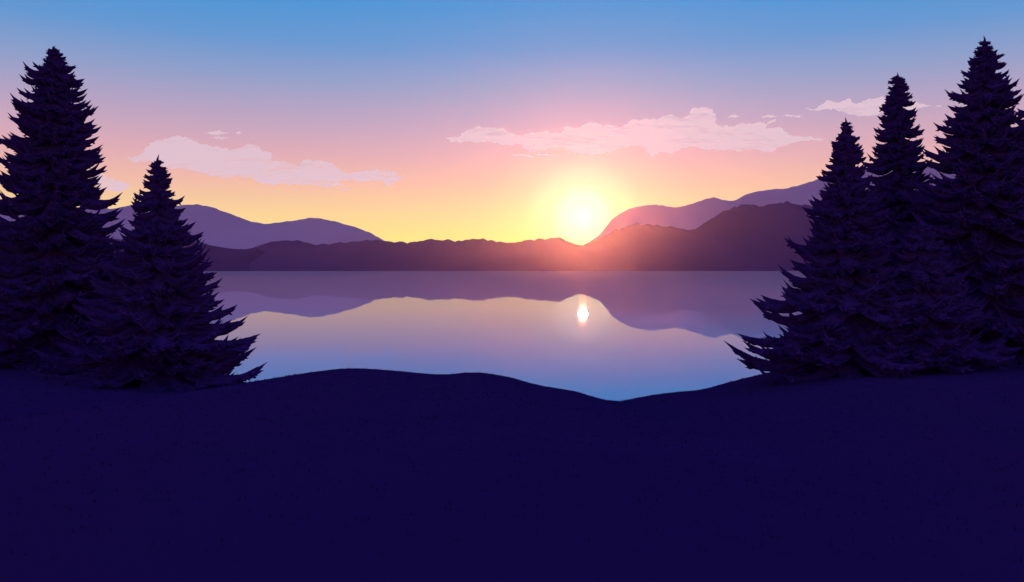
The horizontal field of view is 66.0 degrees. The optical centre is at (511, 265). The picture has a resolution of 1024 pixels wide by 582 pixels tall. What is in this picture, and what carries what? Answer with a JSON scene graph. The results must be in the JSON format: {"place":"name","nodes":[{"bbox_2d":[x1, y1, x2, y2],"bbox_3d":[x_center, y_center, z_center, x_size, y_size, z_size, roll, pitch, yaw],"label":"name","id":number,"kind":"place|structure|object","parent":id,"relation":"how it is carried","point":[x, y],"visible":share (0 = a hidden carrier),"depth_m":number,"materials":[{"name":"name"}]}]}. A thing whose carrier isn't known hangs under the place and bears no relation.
{"place":"outdoors","nodes":[
{"label":"outdoors","id":0,"kind":"place"},
{"bbox_2d":[88,174,129,191],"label":"cloud","id":1,"kind":"structure","parent":0,"point":[111,184],"depth_m":6264.88,"materials":[{"name":"pink"}]},
{"bbox_2d":[109,239,264,270],"bbox_3d":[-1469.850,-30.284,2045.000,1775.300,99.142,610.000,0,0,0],"label":"forested hill","id":2,"kind":"structure","parent":0,"point":[223,259],"depth_m":1929.03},
{"bbox_2d":[0,204,383,248],"bbox_3d":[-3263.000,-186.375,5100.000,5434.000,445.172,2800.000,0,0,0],"label":"mountain","id":3,"kind":"structure","parent":0,"point":[217,227],"depth_m":4740.90,"materials":[{"name":"purple stone"}]},
{"bbox_2d":[127,130,402,189],"bbox_3d":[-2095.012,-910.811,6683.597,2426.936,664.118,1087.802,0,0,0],"label":"cloud","id":4,"kind":"structure","parent":0,"point":[245,161],"depth_m":6620.28,"materials":[{"name":"pink"}]},
{"bbox_2d":[201,271,805,400],"bbox_3d":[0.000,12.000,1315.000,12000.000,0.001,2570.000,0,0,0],"label":"lake water","id":5,"kind":"structure","parent":0,"point":[616,335],"depth_m":163.80,"materials":[{"name":"liquid"}]},
{"bbox_2d":[0,366,1023,581],"bbox_3d":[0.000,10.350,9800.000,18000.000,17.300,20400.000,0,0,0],"label":"ground","id":6,"kind":"structure","parent":0,"point":[498,544],"depth_m":9.83,"materials":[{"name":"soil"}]},
{"bbox_2d":[0,46,125,374],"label":"spruce tree","id":7,"kind":"object","parent":6,"relation":"on","point":[55,246],"visible":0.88,"depth_m":34.85,"materials":[{"name":"purple plant"}]},
{"bbox_2d":[28,155,266,393],"bbox_3d":[-14.839,0.533,32.797,9.705,10.504,8.834,0,0,0],"label":"spruce tree","id":8,"kind":"object","parent":6,"relation":"on","point":[150,316],"visible":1,"depth_m":31.89,"materials":[{"name":"purple plant"}]},
{"bbox_2d":[723,117,950,384],"bbox_3d":[13.824,-0.467,32.592,9.184,11.607,8.958,0,0,0],"label":"spruce tree","id":9,"kind":"object","parent":6,"relation":"on","point":[844,284],"visible":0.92,"depth_m":32.00,"materials":[{"name":"purple plant"}]},
{"bbox_2d":[786,72,935,326],"bbox_3d":[19.674,-2.041,40.385,10.383,15.677,9.992,0,0,-45],"label":"spruce tree","id":10,"kind":"object","parent":6,"relation":"on","point":[897,152],"visible":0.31,"depth_m":39.45,"materials":[{"name":"purple plant"}]},
{"bbox_2d":[846,220,1023,375],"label":"spruce tree","id":11,"kind":"object","parent":6,"relation":"on","point":[945,321],"visible":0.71,"depth_m":30.82,"materials":[{"name":"purple plant"}]},
{"bbox_2d":[887,37,1023,370],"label":"spruce tree","id":12,"kind":"object","parent":6,"relation":"on","point":[974,218],"visible":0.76,"depth_m":33.89,"materials":[{"name":"purple plant"}]},
{"bbox_2d":[1016,108,1023,143],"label":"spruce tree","id":13,"kind":"object","parent":6,"relation":"on","point":[1018,123],"depth_m":38.21,"materials":[{"name":"purple plant"}]},
{"bbox_2d":[0,0,1023,244],"label":"sky","id":14,"kind":"structure","parent":0,"point":[351,85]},
{"bbox_2d":[211,201,818,270],"bbox_3d":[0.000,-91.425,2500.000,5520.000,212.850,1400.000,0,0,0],"label":"forested hill","id":15,"kind":"structure","parent":0,"point":[744,237],"depth_m":2034.53,"materials":[{"name":"purple plant"}]},
{"bbox_2d":[446,107,823,157],"bbox_3d":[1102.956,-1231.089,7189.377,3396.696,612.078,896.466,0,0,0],"label":"cloud","id":16,"kind":"structure","parent":0,"point":[695,127],"depth_m":7118.00,"materials":[{"name":"pink"}]},
{"bbox_2d":[584,167,955,244],"bbox_3d":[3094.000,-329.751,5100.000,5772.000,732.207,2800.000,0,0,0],"label":"mountain","id":17,"kind":"structure","parent":0,"point":[695,215],"depth_m":4939.60,"materials":[{"name":"purple stone"}]},
{"bbox_2d":[806,97,940,115],"bbox_3d":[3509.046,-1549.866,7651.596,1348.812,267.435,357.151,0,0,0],"label":"cloud","id":18,"kind":"structure","parent":0,"point":[868,107],"depth_m":7651.19,"materials":[{"name":"pink"}]}
]}

